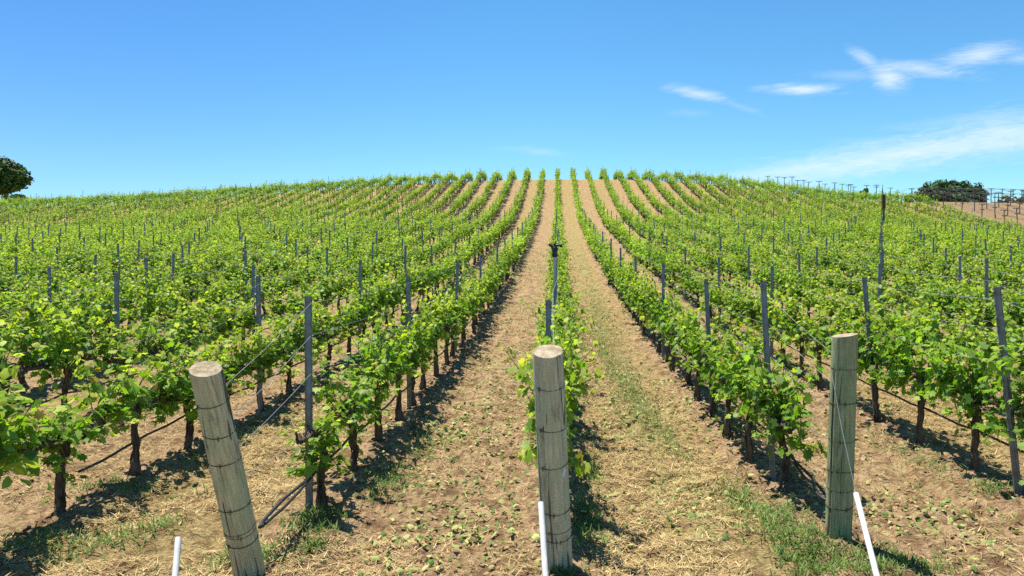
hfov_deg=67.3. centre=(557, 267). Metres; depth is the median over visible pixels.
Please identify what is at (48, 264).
grapevine
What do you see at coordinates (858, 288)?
grapevine
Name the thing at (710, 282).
grapevine
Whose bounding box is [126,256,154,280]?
grapevine
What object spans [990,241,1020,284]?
grapevine
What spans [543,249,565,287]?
grapevine
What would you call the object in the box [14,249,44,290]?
grapevine
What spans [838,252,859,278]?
grapevine
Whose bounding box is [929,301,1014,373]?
grapevine
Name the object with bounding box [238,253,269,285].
grapevine
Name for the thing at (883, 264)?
vine stake
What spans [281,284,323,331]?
grapevine
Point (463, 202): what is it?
distant stakes
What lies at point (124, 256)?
grapevine
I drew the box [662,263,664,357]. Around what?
vine stake
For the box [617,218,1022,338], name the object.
trellis wire
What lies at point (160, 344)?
grapevine
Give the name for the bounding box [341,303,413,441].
grapevine
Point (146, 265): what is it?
vine stake
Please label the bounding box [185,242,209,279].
grapevine
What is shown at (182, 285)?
grapevine
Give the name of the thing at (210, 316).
drip hose
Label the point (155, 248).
trellis wire
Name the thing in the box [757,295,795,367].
grapevine
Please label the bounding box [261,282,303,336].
grapevine
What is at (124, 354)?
grapevine
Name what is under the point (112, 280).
grapevine
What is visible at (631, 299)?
grapevine
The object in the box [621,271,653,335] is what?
grapevine
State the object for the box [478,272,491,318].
grapevine
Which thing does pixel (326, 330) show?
trellis wire
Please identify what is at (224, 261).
grapevine
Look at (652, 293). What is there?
grapevine
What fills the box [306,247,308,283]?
vine stake
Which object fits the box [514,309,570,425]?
grapevine
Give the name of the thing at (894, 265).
grapevine
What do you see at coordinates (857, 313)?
grapevine
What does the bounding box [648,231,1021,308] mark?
trellis wire
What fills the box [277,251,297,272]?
grapevine
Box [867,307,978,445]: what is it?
grapevine
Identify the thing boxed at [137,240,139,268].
vine stake
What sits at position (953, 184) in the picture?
oak tree
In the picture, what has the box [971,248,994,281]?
grapevine
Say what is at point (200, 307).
trellis wire
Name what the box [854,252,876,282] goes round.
grapevine
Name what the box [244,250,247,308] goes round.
vine stake
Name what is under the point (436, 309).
grapevine
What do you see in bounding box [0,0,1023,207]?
sky
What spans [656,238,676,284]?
grapevine
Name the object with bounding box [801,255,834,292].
grapevine
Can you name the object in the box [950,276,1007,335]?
grapevine
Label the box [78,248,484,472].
drip hose
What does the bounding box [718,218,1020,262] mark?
trellis wire
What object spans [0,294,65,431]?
grapevine
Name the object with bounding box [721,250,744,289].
grapevine
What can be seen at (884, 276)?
grapevine
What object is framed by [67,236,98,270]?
grapevine
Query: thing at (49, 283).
vine stake
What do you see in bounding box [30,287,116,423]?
grapevine
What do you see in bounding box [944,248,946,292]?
vine stake
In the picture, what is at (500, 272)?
grapevine
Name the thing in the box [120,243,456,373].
trellis wire
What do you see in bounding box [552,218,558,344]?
trellis wire
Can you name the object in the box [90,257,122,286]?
grapevine
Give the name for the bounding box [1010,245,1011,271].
vine stake
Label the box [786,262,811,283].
grapevine
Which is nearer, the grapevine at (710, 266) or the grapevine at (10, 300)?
the grapevine at (10, 300)
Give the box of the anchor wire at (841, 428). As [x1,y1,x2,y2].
[830,366,855,491]
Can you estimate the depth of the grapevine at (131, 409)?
6.67 m
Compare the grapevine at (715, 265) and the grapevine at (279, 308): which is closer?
the grapevine at (279, 308)
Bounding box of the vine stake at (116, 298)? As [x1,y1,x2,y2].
[114,273,119,394]
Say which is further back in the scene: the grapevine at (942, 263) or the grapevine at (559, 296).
the grapevine at (942, 263)
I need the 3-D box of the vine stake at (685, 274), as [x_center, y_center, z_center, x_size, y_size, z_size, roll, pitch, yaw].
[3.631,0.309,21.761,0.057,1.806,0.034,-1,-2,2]
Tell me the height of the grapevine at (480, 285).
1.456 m
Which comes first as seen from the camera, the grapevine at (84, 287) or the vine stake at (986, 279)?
the vine stake at (986, 279)
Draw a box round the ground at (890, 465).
[0,179,1023,575]
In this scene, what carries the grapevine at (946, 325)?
on the ground at (890, 465)
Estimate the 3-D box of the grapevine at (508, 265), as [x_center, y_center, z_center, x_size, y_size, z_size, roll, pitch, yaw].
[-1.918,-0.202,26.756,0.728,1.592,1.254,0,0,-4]
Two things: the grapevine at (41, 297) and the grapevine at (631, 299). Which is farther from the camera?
the grapevine at (631, 299)
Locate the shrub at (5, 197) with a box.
[0,194,26,206]
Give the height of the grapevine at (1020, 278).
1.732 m
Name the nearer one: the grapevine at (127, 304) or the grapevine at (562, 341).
the grapevine at (562, 341)
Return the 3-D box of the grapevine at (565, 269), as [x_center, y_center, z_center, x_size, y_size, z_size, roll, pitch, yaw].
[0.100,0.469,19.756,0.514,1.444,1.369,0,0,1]
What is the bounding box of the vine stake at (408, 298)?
[406,276,411,408]
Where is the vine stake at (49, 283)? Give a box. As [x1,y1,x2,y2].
[47,267,51,317]
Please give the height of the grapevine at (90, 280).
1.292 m
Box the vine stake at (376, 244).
[376,231,377,257]
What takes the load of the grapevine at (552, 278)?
on the ground at (890, 465)
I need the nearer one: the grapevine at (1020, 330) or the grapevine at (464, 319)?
the grapevine at (1020, 330)
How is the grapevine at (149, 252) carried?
on the ground at (890, 465)
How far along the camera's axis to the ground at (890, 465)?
7.17 m
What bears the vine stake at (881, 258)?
on the ground at (890, 465)
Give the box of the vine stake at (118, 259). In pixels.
[117,244,120,287]
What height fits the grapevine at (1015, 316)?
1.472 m
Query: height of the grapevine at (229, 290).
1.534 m
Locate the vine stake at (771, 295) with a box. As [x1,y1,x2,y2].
[770,266,773,360]
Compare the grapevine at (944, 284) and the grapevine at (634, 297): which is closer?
the grapevine at (634, 297)
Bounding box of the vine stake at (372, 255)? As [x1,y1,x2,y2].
[371,242,373,291]
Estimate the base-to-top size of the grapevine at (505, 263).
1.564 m
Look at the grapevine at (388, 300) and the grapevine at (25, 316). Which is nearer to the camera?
the grapevine at (25, 316)
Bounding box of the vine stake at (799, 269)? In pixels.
[798,253,801,318]
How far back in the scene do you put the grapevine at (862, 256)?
27.52 m
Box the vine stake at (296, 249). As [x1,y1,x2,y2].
[295,239,296,264]
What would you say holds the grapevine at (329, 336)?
on the ground at (890, 465)
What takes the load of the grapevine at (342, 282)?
on the ground at (890, 465)
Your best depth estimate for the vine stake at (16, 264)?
18.10 m
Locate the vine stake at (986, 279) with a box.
[985,259,988,340]
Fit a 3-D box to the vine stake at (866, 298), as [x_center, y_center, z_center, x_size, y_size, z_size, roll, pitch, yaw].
[3.606,1.077,8.826,0.056,1.950,0.035,-5,-1,9]
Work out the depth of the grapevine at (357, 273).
21.22 m
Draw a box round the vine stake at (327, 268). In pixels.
[326,247,327,318]
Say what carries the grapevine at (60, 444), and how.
on the ground at (890, 465)
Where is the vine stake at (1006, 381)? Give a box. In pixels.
[993,287,1021,493]
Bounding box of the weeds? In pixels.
[0,284,1023,575]
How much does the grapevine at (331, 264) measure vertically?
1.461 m
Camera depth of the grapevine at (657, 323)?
12.93 m
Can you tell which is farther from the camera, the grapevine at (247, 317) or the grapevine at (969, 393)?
the grapevine at (247, 317)
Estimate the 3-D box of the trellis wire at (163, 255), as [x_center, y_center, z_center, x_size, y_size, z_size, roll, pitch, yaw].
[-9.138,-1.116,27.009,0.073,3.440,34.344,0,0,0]
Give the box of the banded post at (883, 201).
[882,185,885,223]
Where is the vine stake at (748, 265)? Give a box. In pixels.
[748,247,749,286]
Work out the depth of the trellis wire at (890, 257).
16.60 m
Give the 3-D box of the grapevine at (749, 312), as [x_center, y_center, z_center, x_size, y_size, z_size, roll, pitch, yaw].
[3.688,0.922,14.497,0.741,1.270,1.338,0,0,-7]
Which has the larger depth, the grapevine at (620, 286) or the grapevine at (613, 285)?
the grapevine at (613, 285)
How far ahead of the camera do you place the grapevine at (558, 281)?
16.81 m
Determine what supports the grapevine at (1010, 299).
on the ground at (890, 465)
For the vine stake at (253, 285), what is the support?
on the ground at (890, 465)
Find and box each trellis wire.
[1,224,447,313]
[1,238,439,359]
[3,219,396,278]
[3,227,451,335]
[4,228,395,279]
[5,225,336,262]
[6,228,379,291]
[7,225,423,297]
[9,228,428,318]
[118,230,471,350]
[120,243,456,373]
[143,244,468,384]
[228,224,520,382]
[233,230,519,417]
[240,269,490,445]
[247,307,469,474]
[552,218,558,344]
[591,219,827,349]
[601,236,829,380]
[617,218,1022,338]
[630,233,1021,371]
[646,214,1022,283]
[647,223,1023,327]
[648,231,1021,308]
[658,293,828,407]
[672,230,1020,303]
[683,221,1023,293]
[699,222,1018,277]
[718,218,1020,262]
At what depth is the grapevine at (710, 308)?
18.18 m
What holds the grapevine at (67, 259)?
on the ground at (890, 465)
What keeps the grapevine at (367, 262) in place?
on the ground at (890, 465)
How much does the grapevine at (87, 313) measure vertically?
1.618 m
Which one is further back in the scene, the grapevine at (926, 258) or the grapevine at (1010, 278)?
the grapevine at (926, 258)
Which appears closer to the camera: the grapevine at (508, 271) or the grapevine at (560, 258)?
the grapevine at (560, 258)
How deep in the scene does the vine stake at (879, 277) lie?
13.14 m
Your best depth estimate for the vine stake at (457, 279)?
13.81 m
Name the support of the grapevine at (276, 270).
on the ground at (890, 465)
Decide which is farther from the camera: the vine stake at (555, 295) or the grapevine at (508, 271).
the grapevine at (508, 271)
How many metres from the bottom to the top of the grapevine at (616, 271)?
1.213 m
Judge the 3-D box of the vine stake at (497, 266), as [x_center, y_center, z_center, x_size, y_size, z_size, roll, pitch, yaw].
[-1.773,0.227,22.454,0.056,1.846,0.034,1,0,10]
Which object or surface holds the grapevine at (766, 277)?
on the ground at (890, 465)
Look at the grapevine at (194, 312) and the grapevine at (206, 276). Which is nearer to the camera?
the grapevine at (194, 312)
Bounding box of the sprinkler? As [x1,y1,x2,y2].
[548,243,561,303]
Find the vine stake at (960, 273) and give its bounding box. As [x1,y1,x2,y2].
[958,256,961,325]
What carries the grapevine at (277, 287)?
on the ground at (890, 465)
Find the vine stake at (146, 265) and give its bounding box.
[144,258,149,353]
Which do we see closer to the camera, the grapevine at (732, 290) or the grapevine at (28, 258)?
the grapevine at (732, 290)
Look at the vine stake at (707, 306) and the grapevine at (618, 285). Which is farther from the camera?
the grapevine at (618, 285)
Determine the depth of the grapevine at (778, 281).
18.75 m
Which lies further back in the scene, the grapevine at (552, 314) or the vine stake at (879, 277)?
the vine stake at (879, 277)
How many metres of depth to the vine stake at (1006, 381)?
6.08 m
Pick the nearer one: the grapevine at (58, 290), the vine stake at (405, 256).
the grapevine at (58, 290)
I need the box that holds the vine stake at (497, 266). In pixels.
[496,244,497,297]
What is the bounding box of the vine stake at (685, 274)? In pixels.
[684,247,686,300]
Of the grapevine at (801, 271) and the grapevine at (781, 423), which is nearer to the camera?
the grapevine at (781, 423)
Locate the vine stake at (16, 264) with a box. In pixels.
[14,256,17,303]
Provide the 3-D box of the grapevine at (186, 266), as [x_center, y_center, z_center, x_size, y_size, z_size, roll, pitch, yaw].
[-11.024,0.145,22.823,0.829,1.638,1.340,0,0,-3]
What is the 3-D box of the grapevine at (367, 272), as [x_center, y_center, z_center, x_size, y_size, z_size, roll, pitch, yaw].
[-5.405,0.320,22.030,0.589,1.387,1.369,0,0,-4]
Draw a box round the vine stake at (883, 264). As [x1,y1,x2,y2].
[882,249,883,290]
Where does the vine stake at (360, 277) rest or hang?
on the ground at (890, 465)
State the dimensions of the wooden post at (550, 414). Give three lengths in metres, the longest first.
1.796 x 0.204 x 0.197 m
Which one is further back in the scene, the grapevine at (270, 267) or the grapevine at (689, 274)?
the grapevine at (270, 267)
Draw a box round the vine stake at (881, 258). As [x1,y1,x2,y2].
[880,252,882,294]
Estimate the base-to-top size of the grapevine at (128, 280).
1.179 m
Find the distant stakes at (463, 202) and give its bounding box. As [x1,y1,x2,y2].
[1,167,995,231]
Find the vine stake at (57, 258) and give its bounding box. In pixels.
[56,247,58,272]
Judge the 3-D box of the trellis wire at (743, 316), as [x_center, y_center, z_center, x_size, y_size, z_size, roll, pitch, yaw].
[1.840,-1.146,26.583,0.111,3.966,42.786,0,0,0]
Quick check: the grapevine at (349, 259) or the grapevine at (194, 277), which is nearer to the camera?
the grapevine at (194, 277)
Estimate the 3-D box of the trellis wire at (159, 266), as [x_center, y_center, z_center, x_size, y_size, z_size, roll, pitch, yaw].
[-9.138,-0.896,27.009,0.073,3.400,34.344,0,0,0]
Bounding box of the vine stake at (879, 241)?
[879,233,880,253]
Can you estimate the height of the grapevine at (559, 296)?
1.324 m
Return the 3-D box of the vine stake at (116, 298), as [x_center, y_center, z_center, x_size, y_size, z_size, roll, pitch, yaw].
[-5.480,1.056,9.552,0.056,1.995,0.035,0,1,-8]
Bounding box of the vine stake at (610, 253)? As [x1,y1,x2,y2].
[610,239,611,282]
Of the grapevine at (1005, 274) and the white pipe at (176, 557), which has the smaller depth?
the white pipe at (176, 557)
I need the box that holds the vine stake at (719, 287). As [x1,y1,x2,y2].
[718,257,720,325]
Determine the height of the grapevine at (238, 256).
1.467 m
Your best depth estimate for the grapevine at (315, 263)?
23.85 m
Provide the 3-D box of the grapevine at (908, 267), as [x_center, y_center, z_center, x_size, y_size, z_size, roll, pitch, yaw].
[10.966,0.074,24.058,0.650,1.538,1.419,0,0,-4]
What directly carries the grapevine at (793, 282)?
on the ground at (890, 465)
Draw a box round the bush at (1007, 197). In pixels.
[997,195,1016,202]
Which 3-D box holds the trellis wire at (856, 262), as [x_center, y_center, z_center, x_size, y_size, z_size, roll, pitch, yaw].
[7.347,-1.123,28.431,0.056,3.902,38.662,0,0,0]
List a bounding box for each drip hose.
[20,272,348,366]
[23,251,443,407]
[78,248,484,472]
[264,254,518,524]
[655,327,825,497]
[656,266,1023,452]
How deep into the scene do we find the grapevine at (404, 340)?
8.62 m
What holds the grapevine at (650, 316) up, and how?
on the ground at (890, 465)
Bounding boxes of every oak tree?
[0,156,34,194]
[914,179,988,202]
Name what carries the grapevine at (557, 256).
on the ground at (890, 465)
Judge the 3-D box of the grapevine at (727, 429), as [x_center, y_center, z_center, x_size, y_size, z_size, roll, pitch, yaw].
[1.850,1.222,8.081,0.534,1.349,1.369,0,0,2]
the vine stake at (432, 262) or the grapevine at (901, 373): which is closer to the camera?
the grapevine at (901, 373)
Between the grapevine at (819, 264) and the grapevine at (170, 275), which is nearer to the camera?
the grapevine at (170, 275)
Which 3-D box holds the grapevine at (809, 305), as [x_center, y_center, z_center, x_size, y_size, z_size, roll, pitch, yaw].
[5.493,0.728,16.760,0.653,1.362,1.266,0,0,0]
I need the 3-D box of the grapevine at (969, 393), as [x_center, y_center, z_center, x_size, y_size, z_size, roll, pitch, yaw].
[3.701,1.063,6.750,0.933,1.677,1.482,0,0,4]
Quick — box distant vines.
[0,164,1023,488]
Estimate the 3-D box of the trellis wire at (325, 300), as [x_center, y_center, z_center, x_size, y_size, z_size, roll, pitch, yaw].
[-1.798,-1.123,24.212,0.099,3.564,39.952,0,0,0]
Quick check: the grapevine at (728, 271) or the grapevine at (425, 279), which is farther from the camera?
the grapevine at (728, 271)
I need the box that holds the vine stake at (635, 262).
[634,257,636,283]
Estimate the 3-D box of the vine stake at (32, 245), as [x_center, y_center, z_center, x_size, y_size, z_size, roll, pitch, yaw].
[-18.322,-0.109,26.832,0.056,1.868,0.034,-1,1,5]
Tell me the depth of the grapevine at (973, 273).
20.08 m
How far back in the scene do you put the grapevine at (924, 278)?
19.27 m
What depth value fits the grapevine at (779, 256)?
25.70 m
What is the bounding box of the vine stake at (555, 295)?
[554,264,556,321]
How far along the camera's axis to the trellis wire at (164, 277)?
10.14 m
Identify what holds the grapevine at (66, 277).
on the ground at (890, 465)
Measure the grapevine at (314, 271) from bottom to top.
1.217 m
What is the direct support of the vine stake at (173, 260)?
on the ground at (890, 465)
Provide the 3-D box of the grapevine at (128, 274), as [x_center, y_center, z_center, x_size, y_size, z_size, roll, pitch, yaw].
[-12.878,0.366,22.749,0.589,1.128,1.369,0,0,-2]
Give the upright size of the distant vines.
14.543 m
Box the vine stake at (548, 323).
[545,300,551,341]
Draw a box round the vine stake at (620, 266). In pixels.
[620,248,621,299]
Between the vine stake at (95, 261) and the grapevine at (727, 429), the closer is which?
the grapevine at (727, 429)
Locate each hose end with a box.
[258,480,305,528]
[792,461,825,500]
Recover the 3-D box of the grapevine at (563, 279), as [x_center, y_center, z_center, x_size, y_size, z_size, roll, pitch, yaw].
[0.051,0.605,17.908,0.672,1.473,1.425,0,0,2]
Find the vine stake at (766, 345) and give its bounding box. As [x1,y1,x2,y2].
[760,281,775,481]
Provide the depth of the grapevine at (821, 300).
15.85 m
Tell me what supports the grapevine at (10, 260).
on the ground at (890, 465)
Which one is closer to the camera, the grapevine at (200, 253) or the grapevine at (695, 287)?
the grapevine at (695, 287)
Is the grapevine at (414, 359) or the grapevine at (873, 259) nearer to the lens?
the grapevine at (414, 359)
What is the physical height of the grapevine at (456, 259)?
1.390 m
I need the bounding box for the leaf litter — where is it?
[11,248,1020,575]
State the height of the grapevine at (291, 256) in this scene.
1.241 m
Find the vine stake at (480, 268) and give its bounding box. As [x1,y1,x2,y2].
[479,255,481,319]
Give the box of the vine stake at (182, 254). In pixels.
[181,245,183,291]
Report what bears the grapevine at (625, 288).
on the ground at (890, 465)
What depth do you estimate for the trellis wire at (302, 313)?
10.70 m
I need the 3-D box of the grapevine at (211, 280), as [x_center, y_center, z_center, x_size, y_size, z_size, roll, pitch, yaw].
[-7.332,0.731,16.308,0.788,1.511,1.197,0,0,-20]
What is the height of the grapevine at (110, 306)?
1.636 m
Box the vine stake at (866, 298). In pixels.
[862,277,873,414]
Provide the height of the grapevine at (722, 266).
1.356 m
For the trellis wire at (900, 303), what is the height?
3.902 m
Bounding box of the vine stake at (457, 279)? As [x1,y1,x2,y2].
[454,263,458,350]
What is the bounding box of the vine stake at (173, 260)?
[171,253,174,297]
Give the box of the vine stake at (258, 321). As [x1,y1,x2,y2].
[256,276,262,410]
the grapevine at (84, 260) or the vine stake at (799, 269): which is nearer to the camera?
the vine stake at (799, 269)
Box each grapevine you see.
[0,248,24,284]
[0,250,12,273]
[0,252,22,274]
[0,262,21,302]
[0,268,29,317]
[0,274,71,390]
[0,285,25,318]
[0,287,38,330]
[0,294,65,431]
[0,357,140,515]
[5,252,46,288]
[5,279,60,312]
[6,273,81,344]
[13,266,60,297]
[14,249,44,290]
[19,251,43,270]
[25,250,60,282]
[26,276,106,376]
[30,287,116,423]
[33,246,67,271]
[35,278,106,323]
[40,267,84,312]
[41,258,79,291]
[52,240,88,274]
[53,248,83,279]
[61,273,98,301]
[61,315,210,475]
[64,270,131,363]
[65,240,104,280]
[65,263,107,290]
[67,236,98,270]
[77,265,125,329]
[85,243,123,277]
[86,307,163,397]
[88,269,135,299]
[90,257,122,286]
[102,238,136,274]
[105,261,138,293]
[105,268,141,300]
[111,275,142,329]
[122,270,176,349]
[124,246,143,280]
[124,317,237,449]
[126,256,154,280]
[130,305,191,376]
[131,261,170,323]
[132,271,193,326]
[134,243,165,269]
[148,260,168,279]
[157,262,193,300]
[160,262,180,288]
[163,273,221,323]
[166,284,230,367]
[167,244,197,271]
[175,248,201,278]
[176,257,209,303]
[180,313,269,399]
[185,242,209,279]
[186,242,208,265]
[190,267,231,323]
[193,254,232,307]
[195,291,251,361]
[201,237,231,276]
[207,246,247,295]
[214,240,238,271]
[215,262,255,319]
[219,246,250,297]
[219,290,264,355]
[222,316,291,408]
[227,273,265,302]
[228,245,250,269]
[236,241,260,267]
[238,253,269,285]
[247,268,284,313]
[248,283,329,393]
[259,252,279,288]
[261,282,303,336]
[265,268,295,303]
[267,251,290,281]
[276,393,352,507]
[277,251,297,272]
[278,257,309,298]
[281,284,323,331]
[285,250,312,269]
[289,299,326,352]
[290,254,313,299]
[292,337,402,471]
[296,275,336,308]
[298,293,359,369]
[305,261,349,318]
[306,261,325,292]
[309,259,334,280]
[324,247,341,282]
[324,265,358,314]
[324,286,374,357]
[330,251,364,308]
[336,247,349,278]
[338,246,359,274]
[341,260,393,341]
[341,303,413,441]
[343,253,370,290]
[348,241,364,276]
[354,268,392,338]
[356,242,383,285]
[359,255,381,297]
[367,292,434,421]
[368,245,395,281]
[371,260,400,335]
[373,269,405,328]
[382,242,399,274]
[383,239,403,278]
[386,256,417,315]
[387,303,432,405]
[389,245,407,268]
[395,255,427,313]
[397,293,446,389]
[400,255,432,310]
[410,252,440,300]
[413,279,452,376]
[416,256,435,301]
[428,259,447,295]
[430,251,451,292]
[436,288,470,356]
[437,289,467,365]
[438,245,460,282]
[439,258,485,339]
[440,248,456,283]
[441,259,453,283]
[444,241,467,278]
[449,280,479,347]
[454,276,485,332]
[460,263,497,324]
[466,271,494,314]
[477,262,500,303]
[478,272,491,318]
[479,263,501,307]
[485,244,510,291]
[485,253,507,290]
[485,260,507,299]
[489,242,514,287]
[495,242,512,281]
[497,318,603,478]
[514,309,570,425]
[515,290,603,395]
[522,321,580,409]
[526,287,590,357]
[534,280,582,323]
[534,298,576,344]
[535,291,579,338]
[536,309,573,338]
[537,303,575,347]
[538,274,578,312]
[542,236,570,276]
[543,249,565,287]
[545,245,565,285]
[545,262,569,297]
[547,264,569,298]
[548,241,570,288]
[549,272,571,304]
[557,259,570,285]
[598,248,619,283]
[599,246,616,270]
[603,250,628,293]
[605,254,616,287]
[606,256,623,290]
[612,249,645,312]
[614,261,629,298]
[615,262,629,307]
[616,259,633,302]
[619,261,649,324]
[620,264,638,318]
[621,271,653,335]
[628,265,644,330]
[634,267,672,343]
[642,283,672,352]
[643,283,683,362]
[650,236,672,280]
[650,245,664,278]
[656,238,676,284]
[656,294,698,370]
[657,237,683,287]
[665,247,679,291]
[665,252,701,299]
[666,298,719,385]
[668,250,690,294]
[674,298,712,400]
[676,304,762,416]
[678,261,700,302]
[681,266,708,308]
[695,270,715,310]
[697,267,730,318]
[698,246,726,279]
[698,274,732,325]
[704,326,789,462]
[705,319,769,438]
[708,245,732,280]
[709,273,757,333]
[714,248,729,285]
[716,280,752,339]
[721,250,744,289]
[725,255,743,290]
[725,284,769,343]
[729,317,830,492]
[731,248,755,296]
[742,252,774,293]
[743,278,781,333]
[751,240,774,279]
[752,242,765,271]
[755,252,782,294]
[755,253,796,314]
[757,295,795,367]
[770,251,787,270]
[773,254,791,276]
[773,268,845,377]
[775,254,813,321]
[779,254,797,278]
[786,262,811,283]
[795,270,824,325]
[796,243,818,267]
[796,294,847,390]
[798,280,836,331]
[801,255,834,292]
[803,242,831,276]
[807,283,855,329]
[811,263,846,306]
[817,267,837,291]
[818,243,838,272]
[821,240,854,276]
[823,297,890,369]
[826,280,949,421]
[831,262,864,303]
[836,288,877,332]
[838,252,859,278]
[851,248,868,267]
[851,271,873,302]
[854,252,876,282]
[855,264,900,311]
[862,289,906,355]
[863,243,886,279]
[863,289,927,363]
[867,250,891,284]
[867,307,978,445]
[870,260,919,315]
[876,253,901,282]
[884,254,908,276]
[887,248,919,290]
[890,269,924,309]
[904,264,959,323]
[904,297,967,364]
[909,244,944,286]
[910,262,941,313]
[913,291,1023,471]
[918,246,937,276]
[922,253,957,284]
[922,262,972,336]
[925,272,958,319]
[929,250,953,272]
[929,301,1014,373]
[937,258,972,288]
[948,273,990,325]
[949,237,980,272]
[950,253,977,277]
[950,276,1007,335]
[961,294,1023,410]
[962,251,984,291]
[962,257,1000,292]
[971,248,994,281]
[972,272,1013,312]
[975,283,1023,337]
[975,339,1023,484]
[978,250,1023,293]
[982,254,1023,287]
[989,287,1023,340]
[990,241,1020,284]
[990,255,1023,302]
[1007,247,1023,288]
[1010,274,1023,287]
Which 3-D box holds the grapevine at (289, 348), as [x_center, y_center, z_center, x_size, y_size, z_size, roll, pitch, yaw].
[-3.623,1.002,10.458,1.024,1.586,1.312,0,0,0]
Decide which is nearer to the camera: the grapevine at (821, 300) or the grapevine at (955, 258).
the grapevine at (821, 300)
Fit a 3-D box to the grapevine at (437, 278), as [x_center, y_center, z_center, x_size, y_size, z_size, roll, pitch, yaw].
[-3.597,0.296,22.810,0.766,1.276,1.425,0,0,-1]
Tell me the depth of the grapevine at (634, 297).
16.62 m
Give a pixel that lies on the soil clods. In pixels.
(536, 481)
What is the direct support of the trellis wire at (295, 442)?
attached to the wooden post at (223, 452)
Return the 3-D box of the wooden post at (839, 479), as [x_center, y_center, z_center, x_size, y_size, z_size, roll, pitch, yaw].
[1.897,1.285,5.145,0.181,1.726,0.186,0,6,3]
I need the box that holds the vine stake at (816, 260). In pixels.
[815,247,817,287]
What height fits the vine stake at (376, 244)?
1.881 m
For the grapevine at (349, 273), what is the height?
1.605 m
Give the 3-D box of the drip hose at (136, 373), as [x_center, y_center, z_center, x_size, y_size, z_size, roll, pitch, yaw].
[-5.439,0.184,22.911,0.048,2.748,33.923,0,0,0]
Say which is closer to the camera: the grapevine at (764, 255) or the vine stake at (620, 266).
the vine stake at (620, 266)
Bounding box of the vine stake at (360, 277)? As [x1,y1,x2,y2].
[358,260,361,349]
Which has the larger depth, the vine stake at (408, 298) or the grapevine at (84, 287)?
the grapevine at (84, 287)
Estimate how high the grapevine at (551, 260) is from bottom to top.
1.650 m
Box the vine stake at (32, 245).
[31,238,33,256]
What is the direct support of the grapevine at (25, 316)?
on the ground at (890, 465)
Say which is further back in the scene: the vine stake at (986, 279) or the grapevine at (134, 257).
the grapevine at (134, 257)
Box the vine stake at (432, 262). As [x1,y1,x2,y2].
[431,245,432,294]
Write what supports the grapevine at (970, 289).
on the ground at (890, 465)
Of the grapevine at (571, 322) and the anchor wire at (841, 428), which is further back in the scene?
the grapevine at (571, 322)
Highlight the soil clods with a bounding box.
[2,317,1022,575]
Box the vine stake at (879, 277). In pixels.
[877,264,881,357]
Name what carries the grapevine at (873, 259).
on the ground at (890, 465)
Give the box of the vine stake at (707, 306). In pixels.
[704,279,710,404]
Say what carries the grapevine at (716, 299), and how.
on the ground at (890, 465)
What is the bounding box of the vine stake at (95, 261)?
[93,255,96,313]
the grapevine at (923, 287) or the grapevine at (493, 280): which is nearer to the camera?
the grapevine at (923, 287)
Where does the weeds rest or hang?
on the ground at (890, 465)
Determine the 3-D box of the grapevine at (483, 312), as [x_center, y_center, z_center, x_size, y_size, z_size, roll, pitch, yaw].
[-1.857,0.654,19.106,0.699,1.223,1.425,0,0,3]
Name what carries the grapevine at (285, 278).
on the ground at (890, 465)
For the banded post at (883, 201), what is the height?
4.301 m
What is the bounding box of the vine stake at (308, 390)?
[304,296,312,510]
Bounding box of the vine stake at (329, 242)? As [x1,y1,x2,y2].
[329,230,330,255]
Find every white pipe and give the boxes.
[172,536,181,575]
[538,501,548,575]
[853,492,879,575]
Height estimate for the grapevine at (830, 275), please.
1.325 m
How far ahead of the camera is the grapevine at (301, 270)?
22.15 m
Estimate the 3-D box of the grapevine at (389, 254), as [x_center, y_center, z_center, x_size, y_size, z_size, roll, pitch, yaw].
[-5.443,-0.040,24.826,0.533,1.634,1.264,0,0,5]
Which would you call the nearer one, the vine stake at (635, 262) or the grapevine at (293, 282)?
the vine stake at (635, 262)
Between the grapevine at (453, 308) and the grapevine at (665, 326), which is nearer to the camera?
the grapevine at (665, 326)
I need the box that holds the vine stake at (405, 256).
[404,246,406,317]
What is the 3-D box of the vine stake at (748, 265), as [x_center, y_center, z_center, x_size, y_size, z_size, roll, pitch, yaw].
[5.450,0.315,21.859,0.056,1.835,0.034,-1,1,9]
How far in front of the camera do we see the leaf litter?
6.69 m
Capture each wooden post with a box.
[189,361,265,575]
[533,345,572,570]
[825,333,857,539]
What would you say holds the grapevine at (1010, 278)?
on the ground at (890, 465)
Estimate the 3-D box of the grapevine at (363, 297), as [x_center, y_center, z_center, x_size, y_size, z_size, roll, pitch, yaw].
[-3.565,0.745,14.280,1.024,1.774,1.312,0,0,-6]
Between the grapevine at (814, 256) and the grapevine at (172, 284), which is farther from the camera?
the grapevine at (814, 256)
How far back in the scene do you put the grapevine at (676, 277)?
23.04 m
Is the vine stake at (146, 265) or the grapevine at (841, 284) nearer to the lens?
the vine stake at (146, 265)
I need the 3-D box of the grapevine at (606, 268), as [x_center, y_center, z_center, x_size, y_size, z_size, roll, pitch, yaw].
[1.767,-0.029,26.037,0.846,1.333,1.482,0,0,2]
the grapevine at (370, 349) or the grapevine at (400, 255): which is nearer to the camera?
the grapevine at (370, 349)
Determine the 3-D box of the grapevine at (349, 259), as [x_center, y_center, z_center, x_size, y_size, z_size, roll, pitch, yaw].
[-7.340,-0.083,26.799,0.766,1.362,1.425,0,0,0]
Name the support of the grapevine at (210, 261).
on the ground at (890, 465)
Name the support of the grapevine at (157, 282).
on the ground at (890, 465)
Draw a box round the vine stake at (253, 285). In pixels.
[251,264,254,345]
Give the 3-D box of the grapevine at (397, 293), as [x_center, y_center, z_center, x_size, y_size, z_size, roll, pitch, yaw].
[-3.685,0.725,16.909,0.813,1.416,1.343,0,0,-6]

